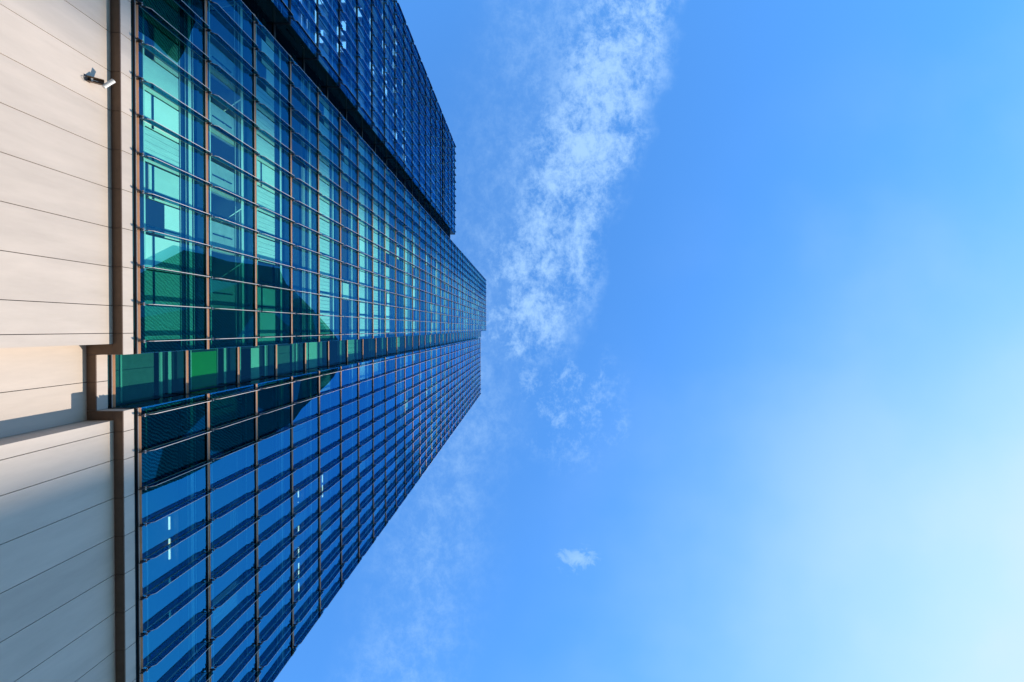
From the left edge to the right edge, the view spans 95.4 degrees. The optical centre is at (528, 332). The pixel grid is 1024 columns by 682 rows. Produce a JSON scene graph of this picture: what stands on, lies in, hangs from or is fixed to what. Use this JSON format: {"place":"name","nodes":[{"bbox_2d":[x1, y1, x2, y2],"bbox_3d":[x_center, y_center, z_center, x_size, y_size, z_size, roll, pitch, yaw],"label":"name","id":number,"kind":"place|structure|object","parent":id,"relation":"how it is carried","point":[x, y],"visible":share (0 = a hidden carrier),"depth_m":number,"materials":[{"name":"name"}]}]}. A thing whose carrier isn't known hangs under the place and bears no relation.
{"place":"outdoors","nodes":[
{"label":"outdoors","id":0,"kind":"place"},
{"bbox_2d":[0,338,480,681],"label":"glass tower","id":1,"kind":"structure","parent":0,"point":[97,584],"depth_m":20.61,"materials":[{"name":"blue glass"}]},
{"bbox_2d":[210,500,235,541],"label":"window","id":2,"kind":"structure","parent":1,"relation":"in","point":[219,525],"depth_m":21.78,"materials":[{"name":"blue glass"}]},
{"bbox_2d":[212,392,235,425],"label":"window","id":3,"kind":"structure","parent":1,"relation":"in","point":[229,392],"depth_m":21.90,"materials":[{"name":"blue glass"}]},
{"bbox_2d":[213,580,236,625],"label":"window","id":4,"kind":"structure","parent":1,"relation":"in","point":[220,612],"depth_m":21.95,"materials":[{"name":"blue glass"}]},
{"bbox_2d":[254,523,275,558],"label":"window","id":5,"kind":"structure","parent":1,"relation":"in","point":[264,547],"depth_m":25.51,"materials":[{"name":"blue glass"}]},
{"bbox_2d":[259,569,275,606],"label":"window","id":6,"kind":"structure","parent":1,"relation":"in","point":[265,595],"depth_m":25.51,"materials":[{"name":"blue glass"}]},
{"bbox_2d":[289,417,305,445],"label":"window","id":7,"kind":"structure","parent":1,"relation":"in","point":[299,431],"depth_m":29.05,"materials":[{"name":"blue glass"}]},
{"bbox_2d":[289,459,305,488],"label":"window","id":8,"kind":"structure","parent":1,"relation":"in","point":[296,475],"depth_m":29.05,"materials":[{"name":"blue glass"}]},
{"bbox_2d":[289,378,305,401],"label":"window","id":9,"kind":"structure","parent":1,"relation":"in","point":[298,378],"depth_m":29.05,"materials":[{"name":"blue glass"}]},
{"bbox_2d":[289,438,305,466],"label":"window","id":10,"kind":"structure","parent":1,"relation":"in","point":[296,453],"depth_m":29.05,"materials":[{"name":"blue glass"}]},
{"bbox_2d":[290,498,306,532],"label":"window","id":11,"kind":"structure","parent":1,"relation":"in","point":[300,517],"depth_m":29.18,"materials":[{"name":"blue glass"}]},
{"bbox_2d":[290,602,306,640],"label":"window","id":12,"kind":"structure","parent":1,"relation":"in","point":[298,612],"depth_m":29.17,"materials":[{"name":"blue glass"}]},
{"bbox_2d":[317,408,329,431],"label":"window","id":13,"kind":"structure","parent":1,"relation":"in","point":[322,418],"depth_m":32.73,"materials":[{"name":"blue glass"}]},
{"bbox_2d":[317,588,330,612],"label":"window","id":14,"kind":"structure","parent":1,"relation":"in","point":[326,595],"depth_m":32.83,"materials":[{"name":"blue glass"}]},
{"bbox_2d":[320,372,329,391],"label":"window","id":15,"kind":"structure","parent":1,"relation":"in","point":[326,387],"depth_m":32.87,"materials":[{"name":"blue glass"}]},
{"bbox_2d":[321,518,329,543],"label":"window","id":16,"kind":"structure","parent":1,"relation":"in","point":[324,536],"depth_m":32.87,"materials":[{"name":"blue glass"}]},
{"bbox_2d":[342,501,348,521],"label":"window","id":17,"kind":"structure","parent":1,"relation":"in","point":[346,513],"depth_m":36.47,"materials":[{"name":"blue glass"}]},
{"bbox_2d":[359,364,364,379],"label":"window","id":18,"kind":"structure","parent":1,"relation":"in","point":[361,369],"depth_m":39.96,"materials":[{"name":"blue glass"}]},
{"bbox_2d":[0,0,486,354],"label":"glass tower","id":19,"kind":"structure","parent":0,"point":[205,174],"depth_m":19.93,"materials":[{"name":"glass"}]},
{"bbox_2d":[83,74,115,88],"bbox_3d":[-14.083,-8.253,15.272,0.560,0.706,0.390,0,-89,0],"label":"security camera","id":20,"kind":"object","parent":19,"relation":"attached to","point":[95,80],"visible":1,"depth_m":15.31,"materials":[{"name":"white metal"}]},
{"bbox_2d":[141,91,178,142],"bbox_3d":[-14.320,-8.379,18.184,0.100,1.778,1.277,0,-89,0],"label":"window","id":21,"kind":"structure","parent":19,"relation":"in","point":[156,110],"depth_m":18.18,"materials":[{"name":"teal glass"}]},
{"bbox_2d":[144,0,177,43],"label":"window","id":22,"kind":"structure","parent":19,"relation":"in","point":[145,0],"depth_m":18.33,"materials":[{"name":"teal glass"}]},
{"bbox_2d":[142,234,179,273],"bbox_3d":[-14.320,-3.031,18.232,0.100,1.778,1.277,0,-89,0],"label":"window","id":23,"kind":"structure","parent":19,"relation":"in","point":[161,253],"depth_m":18.23,"materials":[{"name":"teal glass"}]},
{"bbox_2d":[144,55,178,109],"bbox_3d":[-14.335,-9.715,18.172,0.070,1.778,1.277,0,-89,0],"label":"window","id":24,"kind":"structure","parent":19,"relation":"in","point":[154,73],"depth_m":18.13,"materials":[{"name":"teal glass"}]},
{"bbox_2d":[145,127,178,174],"bbox_3d":[-14.335,-7.051,18.221,0.030,1.728,1.259,0,-89,0],"label":"window","id":25,"kind":"structure","parent":19,"relation":"in","point":[155,147],"depth_m":18.18,"materials":[{"name":"teal glass"}]},
{"bbox_2d":[146,164,178,208],"bbox_3d":[-14.320,-5.706,18.312,0.100,1.571,1.277,0,-89,0],"label":"window","id":26,"kind":"structure","parent":19,"relation":"in","point":[162,182],"depth_m":18.23,"materials":[{"name":"teal glass"}]},
{"bbox_2d":[146,270,179,305],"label":"window","id":27,"kind":"structure","parent":19,"relation":"in","point":[161,288],"depth_m":18.23,"materials":[{"name":"teal glass"}]},
{"bbox_2d":[146,306,179,339],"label":"window","id":28,"kind":"structure","parent":19,"relation":"in","point":[161,322],"depth_m":18.23,"materials":[{"name":"teal glass"}]},
{"bbox_2d":[152,27,177,76],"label":"window","id":29,"kind":"structure","parent":19,"relation":"in","point":[154,58],"depth_m":18.33,"materials":[{"name":"teal glass"}]},
{"bbox_2d":[164,205,178,240],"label":"window","id":30,"kind":"structure","parent":19,"relation":"in","point":[171,215],"depth_m":18.69,"materials":[{"name":"teal glass"}]},
{"bbox_2d":[207,40,233,91],"bbox_3d":[-14.415,-12.420,21.519,0.250,2.516,1.337,0,-89,0],"label":"window","id":31,"kind":"structure","parent":19,"relation":"in","point":[217,57],"depth_m":21.76,"materials":[{"name":"blue glass"}]},
{"bbox_2d":[208,219,234,255],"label":"window","id":32,"kind":"structure","parent":19,"relation":"in","point":[222,236],"depth_m":21.83,"materials":[{"name":"teal glass"}]},
{"bbox_2d":[208,161,234,200],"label":"window","id":33,"kind":"structure","parent":19,"relation":"in","point":[221,177],"depth_m":21.83,"materials":[{"name":"teal glass"}]},
{"bbox_2d":[210,102,235,146],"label":"window","id":34,"kind":"structure","parent":19,"relation":"in","point":[220,118],"depth_m":21.83,"materials":[{"name":"teal glass"}]},
{"bbox_2d":[212,280,234,310],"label":"window","id":35,"kind":"structure","parent":19,"relation":"in","point":[223,293],"depth_m":21.90,"materials":[{"name":"teal glass"}]},
{"bbox_2d":[211,2,237,9],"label":"window","id":36,"kind":"structure","parent":19,"relation":"in","point":[222,4],"depth_m":22.75,"materials":[{"name":"blue glass"}]},
{"bbox_2d":[208,200,241,222],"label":"window","id":37,"kind":"structure","parent":19,"relation":"in","point":[224,209],"depth_m":22.84,"materials":[{"name":"blue glass"}]},
{"bbox_2d":[210,92,241,111],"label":"window","id":38,"kind":"structure","parent":19,"relation":"in","point":[228,97],"depth_m":22.79,"materials":[{"name":"blue glass"}]},
{"bbox_2d":[209,338,242,345],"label":"window","id":39,"kind":"structure","parent":19,"relation":"in","point":[216,342],"depth_m":22.90,"materials":[{"name":"teal glass"}]},
{"bbox_2d":[211,256,242,279],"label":"window","id":40,"kind":"structure","parent":19,"relation":"in","point":[222,266],"depth_m":22.86,"materials":[{"name":"teal glass"}]},
{"bbox_2d":[257,110,273,145],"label":"window","id":41,"kind":"structure","parent":19,"relation":"in","point":[263,122],"depth_m":25.37,"materials":[{"name":"blue glass"}]},
{"bbox_2d":[257,85,273,121],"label":"window","id":42,"kind":"structure","parent":19,"relation":"in","point":[262,96],"depth_m":25.37,"materials":[{"name":"blue glass"}]},
{"bbox_2d":[257,135,273,169],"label":"window","id":43,"kind":"structure","parent":19,"relation":"in","point":[264,148],"depth_m":25.37,"materials":[{"name":"teal glass"}]},
{"bbox_2d":[257,161,274,193],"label":"window","id":44,"kind":"structure","parent":19,"relation":"in","point":[264,173],"depth_m":25.37,"materials":[{"name":"teal glass"}]},
{"bbox_2d":[257,186,274,216],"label":"window","id":45,"kind":"structure","parent":19,"relation":"in","point":[269,198],"depth_m":25.37,"materials":[{"name":"teal glass"}]},
{"bbox_2d":[258,237,274,264],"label":"window","id":46,"kind":"structure","parent":19,"relation":"in","point":[270,248],"depth_m":25.46,"materials":[{"name":"teal glass"}]},
{"bbox_2d":[258,287,274,311],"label":"window","id":47,"kind":"structure","parent":19,"relation":"in","point":[266,297],"depth_m":25.46,"materials":[{"name":"teal glass"}]},
{"bbox_2d":[258,312,274,335],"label":"window","id":48,"kind":"structure","parent":19,"relation":"in","point":[266,321],"depth_m":25.46,"materials":[{"name":"teal glass"}]},
{"bbox_2d":[258,212,274,240],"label":"window","id":49,"kind":"structure","parent":19,"relation":"in","point":[264,223],"depth_m":25.46,"materials":[{"name":"teal glass"}]},
{"bbox_2d":[258,337,274,343],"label":"window","id":50,"kind":"structure","parent":19,"relation":"in","point":[264,340],"depth_m":25.46,"materials":[{"name":"teal glass"}]},
{"bbox_2d":[260,37,273,74],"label":"window","id":51,"kind":"structure","parent":19,"relation":"in","point":[264,47],"depth_m":25.46,"materials":[{"name":"blue glass"}]},
{"bbox_2d":[266,68,273,98],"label":"window","id":52,"kind":"structure","parent":19,"relation":"in","point":[269,76],"depth_m":25.86,"materials":[{"name":"blue glass"}]},
{"bbox_2d":[288,69,303,104],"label":"window","id":53,"kind":"structure","parent":19,"relation":"in","point":[294,79],"depth_m":28.80,"materials":[{"name":"blue glass"}]},
{"bbox_2d":[288,247,304,272],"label":"window","id":54,"kind":"structure","parent":19,"relation":"in","point":[295,253],"depth_m":28.92,"materials":[{"name":"blue glass"}]},
{"bbox_2d":[288,113,304,146],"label":"window","id":55,"kind":"structure","parent":19,"relation":"in","point":[295,124],"depth_m":28.92,"materials":[{"name":"blue glass"}]},
{"bbox_2d":[288,158,304,188],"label":"window","id":56,"kind":"structure","parent":19,"relation":"in","point":[295,167],"depth_m":28.92,"materials":[{"name":"blue glass"}]},
{"bbox_2d":[288,180,304,209],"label":"window","id":57,"kind":"structure","parent":19,"relation":"in","point":[295,189],"depth_m":28.92,"materials":[{"name":"blue glass"}]},
{"bbox_2d":[288,202,304,230],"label":"window","id":58,"kind":"structure","parent":19,"relation":"in","point":[295,210],"depth_m":28.92,"materials":[{"name":"blue glass"}]},
{"bbox_2d":[288,225,304,251],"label":"window","id":59,"kind":"structure","parent":19,"relation":"in","point":[295,232],"depth_m":28.92,"materials":[{"name":"blue glass"}]},
{"bbox_2d":[289,292,304,314],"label":"window","id":60,"kind":"structure","parent":19,"relation":"in","point":[295,296],"depth_m":28.92,"materials":[{"name":"blue glass"}]},
{"bbox_2d":[289,314,304,335],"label":"window","id":61,"kind":"structure","parent":19,"relation":"in","point":[296,331],"depth_m":29.05,"materials":[{"name":"teal glass"}]},
{"bbox_2d":[289,269,304,293],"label":"window","id":62,"kind":"structure","parent":19,"relation":"in","point":[295,274],"depth_m":28.92,"materials":[{"name":"blue glass"}]},
{"bbox_2d":[319,160,328,184],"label":"window","id":63,"kind":"structure","parent":19,"relation":"in","point":[324,169],"depth_m":32.55,"materials":[{"name":"blue glass"}]},
{"bbox_2d":[319,121,328,147],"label":"window","id":64,"kind":"structure","parent":19,"relation":"in","point":[324,131],"depth_m":32.55,"materials":[{"name":"blue glass"}]},
{"bbox_2d":[319,140,328,165],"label":"window","id":65,"kind":"structure","parent":19,"relation":"in","point":[323,149],"depth_m":32.55,"materials":[{"name":"blue glass"}]},
{"bbox_2d":[319,179,328,203],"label":"window","id":66,"kind":"structure","parent":19,"relation":"in","point":[323,188],"depth_m":32.57,"materials":[{"name":"teal glass"}]},
{"bbox_2d":[319,199,328,221],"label":"window","id":67,"kind":"structure","parent":19,"relation":"in","point":[323,207],"depth_m":32.56,"materials":[{"name":"teal glass"}]},
{"bbox_2d":[319,218,328,240],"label":"window","id":68,"kind":"structure","parent":19,"relation":"in","point":[323,226],"depth_m":32.55,"materials":[{"name":"teal glass"}]},
{"bbox_2d":[319,238,328,259],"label":"window","id":69,"kind":"structure","parent":19,"relation":"in","point":[324,249],"depth_m":32.71,"materials":[{"name":"teal glass"}]},
{"bbox_2d":[320,258,328,277],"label":"window","id":70,"kind":"structure","parent":19,"relation":"in","point":[325,263],"depth_m":32.71,"materials":[{"name":"teal glass"}]},
{"bbox_2d":[320,277,328,295],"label":"window","id":71,"kind":"structure","parent":19,"relation":"in","point":[326,281],"depth_m":32.71,"materials":[{"name":"teal glass"}]},
{"bbox_2d":[320,297,329,314],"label":"window","id":72,"kind":"structure","parent":19,"relation":"in","point":[323,307],"depth_m":32.71,"materials":[{"name":"teal glass"}]},
{"bbox_2d":[320,316,329,333],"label":"window","id":73,"kind":"structure","parent":19,"relation":"in","point":[324,328],"depth_m":32.71,"materials":[{"name":"teal glass"}]},
{"bbox_2d":[341,160,347,181],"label":"window","id":74,"kind":"structure","parent":19,"relation":"in","point":[344,167],"depth_m":36.27,"materials":[{"name":"blue glass"}]},
{"bbox_2d":[341,282,348,299],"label":"window","id":75,"kind":"structure","parent":19,"relation":"in","point":[344,287],"depth_m":36.28,"materials":[{"name":"teal glass"}]},
{"bbox_2d":[356,238,363,255],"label":"window","id":76,"kind":"structure","parent":19,"relation":"in","point":[361,244],"depth_m":39.96,"materials":[{"name":"teal glass"}]},
{"bbox_2d":[356,270,364,286],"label":"window","id":77,"kind":"structure","parent":19,"relation":"in","point":[361,274],"depth_m":39.96,"materials":[{"name":"teal glass"}]},
{"bbox_2d":[359,302,364,317],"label":"window","id":78,"kind":"structure","parent":19,"relation":"in","point":[361,305],"depth_m":40.21,"materials":[{"name":"teal glass"}]},
{"bbox_2d":[359,318,364,332],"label":"window","id":79,"kind":"structure","parent":19,"relation":"in","point":[361,321],"depth_m":39.96,"materials":[{"name":"glass"}]},
{"bbox_2d":[359,287,364,302],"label":"window","id":80,"kind":"structure","parent":19,"relation":"in","point":[361,290],"depth_m":40.21,"materials":[{"name":"teal glass"}]},
{"bbox_2d":[254,0,455,234],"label":"glass tower","id":81,"kind":"structure","parent":0,"point":[362,59],"depth_m":45.19,"materials":[{"name":"blue glass"},{"name":"dark glass"},{"name":"dark steel"}]},
{"bbox_2d":[287,0,303,20],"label":"window","id":82,"kind":"structure","parent":81,"relation":"in","point":[293,6],"depth_m":28.92,"materials":[{"name":"blue glass"}]},
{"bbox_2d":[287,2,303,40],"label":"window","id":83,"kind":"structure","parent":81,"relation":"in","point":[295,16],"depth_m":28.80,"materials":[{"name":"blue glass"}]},
{"bbox_2d":[319,5,327,35],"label":"window","id":84,"kind":"structure","parent":81,"relation":"in","point":[322,12],"depth_m":32.55,"materials":[{"name":"blue glass"}]},
{"bbox_2d":[319,44,328,72],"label":"window","id":85,"kind":"structure","parent":81,"relation":"in","point":[323,53],"depth_m":32.55,"materials":[{"name":"blue glass"}]},
{"bbox_2d":[274,0,1023,681],"label":"sky","id":86,"kind":"structure","parent":0,"point":[749,407],"materials":[{"name":"blue"}]},
{"bbox_3d":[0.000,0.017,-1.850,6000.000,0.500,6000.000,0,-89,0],"label":"ground","id":87,"kind":"structure","parent":0,"visible":0},
{"bbox_2d":[0,331,480,437],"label":"glazed link","id":88,"kind":"object","parent":87,"relation":"on","point":[45,387],"visible":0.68,"depth_m":17.56,"materials":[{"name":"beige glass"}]},
{"bbox_2d":[115,351,183,405],"bbox_3d":[-14.932,1.726,18.489,0.037,3.395,1.888,0,-89,0],"label":"window","id":89,"kind":"structure","parent":88,"relation":"in","point":[141,377],"depth_m":18.29,"materials":[{"name":"teal glass"}]},
{"bbox_2d":[188,347,235,391],"bbox_3d":[-14.932,1.693,22.089,0.028,3.395,1.888,0,-89,0],"label":"window","id":90,"kind":"structure","parent":88,"relation":"in","point":[209,368],"depth_m":21.92,"materials":[{"name":"green glass"}]},
{"bbox_2d":[239,345,274,382],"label":"window","id":91,"kind":"structure","parent":88,"relation":"in","point":[255,362],"depth_m":25.56,"materials":[{"name":"teal glass"}]},
{"bbox_2d":[277,343,303,375],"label":"window","id":92,"kind":"structure","parent":88,"relation":"in","point":[290,357],"depth_m":29.21,"materials":[{"name":"teal glass"}]},
{"bbox_2d":[306,341,326,369],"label":"window","id":93,"kind":"structure","parent":88,"relation":"in","point":[316,352],"depth_m":32.79,"materials":[{"name":"teal glass"}]},
{"bbox_2d":[329,340,345,365],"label":"window","id":94,"kind":"structure","parent":88,"relation":"in","point":[337,349],"depth_m":36.40,"materials":[{"name":"blue glass"}]},
{"bbox_2d":[348,339,361,361],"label":"window","id":95,"kind":"structure","parent":88,"relation":"in","point":[354,346],"depth_m":39.96,"materials":[{"name":"teal glass"}]},
{"bbox_2d":[363,338,374,358],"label":"window","id":96,"kind":"structure","parent":88,"relation":"in","point":[368,344],"depth_m":43.47,"materials":[{"name":"blue glass"}]},
{"bbox_2d":[376,337,386,356],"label":"window","id":97,"kind":"structure","parent":88,"relation":"in","point":[381,343],"depth_m":47.31,"materials":[{"name":"blue glass"}]},
{"bbox_2d":[388,337,395,354],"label":"window","id":98,"kind":"structure","parent":88,"relation":"in","point":[391,340],"depth_m":50.76,"materials":[{"name":"blue glass"}]},
{"bbox_2d":[397,336,404,352],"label":"window","id":99,"kind":"structure","parent":88,"relation":"in","point":[400,340],"depth_m":54.54,"materials":[{"name":"blue glass"}]},
{"bbox_2d":[406,336,411,350],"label":"window","id":100,"kind":"structure","parent":88,"relation":"in","point":[408,338],"depth_m":57.96,"materials":[{"name":"blue glass"}]},
{"bbox_2d":[413,335,418,349],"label":"window","id":101,"kind":"structure","parent":88,"relation":"in","point":[415,338],"depth_m":61.56,"materials":[{"name":"blue glass"}]},
{"bbox_2d":[419,335,424,348],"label":"window","id":102,"kind":"structure","parent":88,"relation":"in","point":[421,337],"depth_m":65.03,"materials":[{"name":"blue glass"}]},
{"bbox_2d":[242,0,449,237],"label":"glazed link","id":103,"kind":"object","parent":87,"relation":"on","point":[267,23],"visible":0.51,"depth_m":33.58,"materials":[{"name":"black glass"}]},
{"bbox_2d":[242,0,272,35],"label":"window","id":104,"kind":"structure","parent":103,"relation":"in","point":[252,5],"depth_m":25.94,"materials":[{"name":"black glass"}]},
{"bbox_2d":[276,27,302,69],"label":"window","id":105,"kind":"structure","parent":103,"relation":"in","point":[280,38],"depth_m":29.09,"materials":[{"name":"black glass"}]},
{"bbox_2d":[305,62,326,97],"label":"window","id":106,"kind":"structure","parent":103,"relation":"in","point":[309,72],"depth_m":32.64,"materials":[{"name":"black glass"}]},
{"bbox_2d":[328,89,345,119],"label":"window","id":107,"kind":"structure","parent":103,"relation":"in","point":[331,97],"depth_m":36.21,"materials":[{"name":"black glass"}]},
{"bbox_2d":[347,112,360,135],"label":"window","id":108,"kind":"structure","parent":103,"relation":"in","point":[351,121],"depth_m":39.73,"materials":[{"name":"black glass"}]},
{"bbox_2d":[363,131,374,151],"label":"window","id":109,"kind":"structure","parent":103,"relation":"in","point":[365,137],"depth_m":43.45,"materials":[{"name":"black glass"}]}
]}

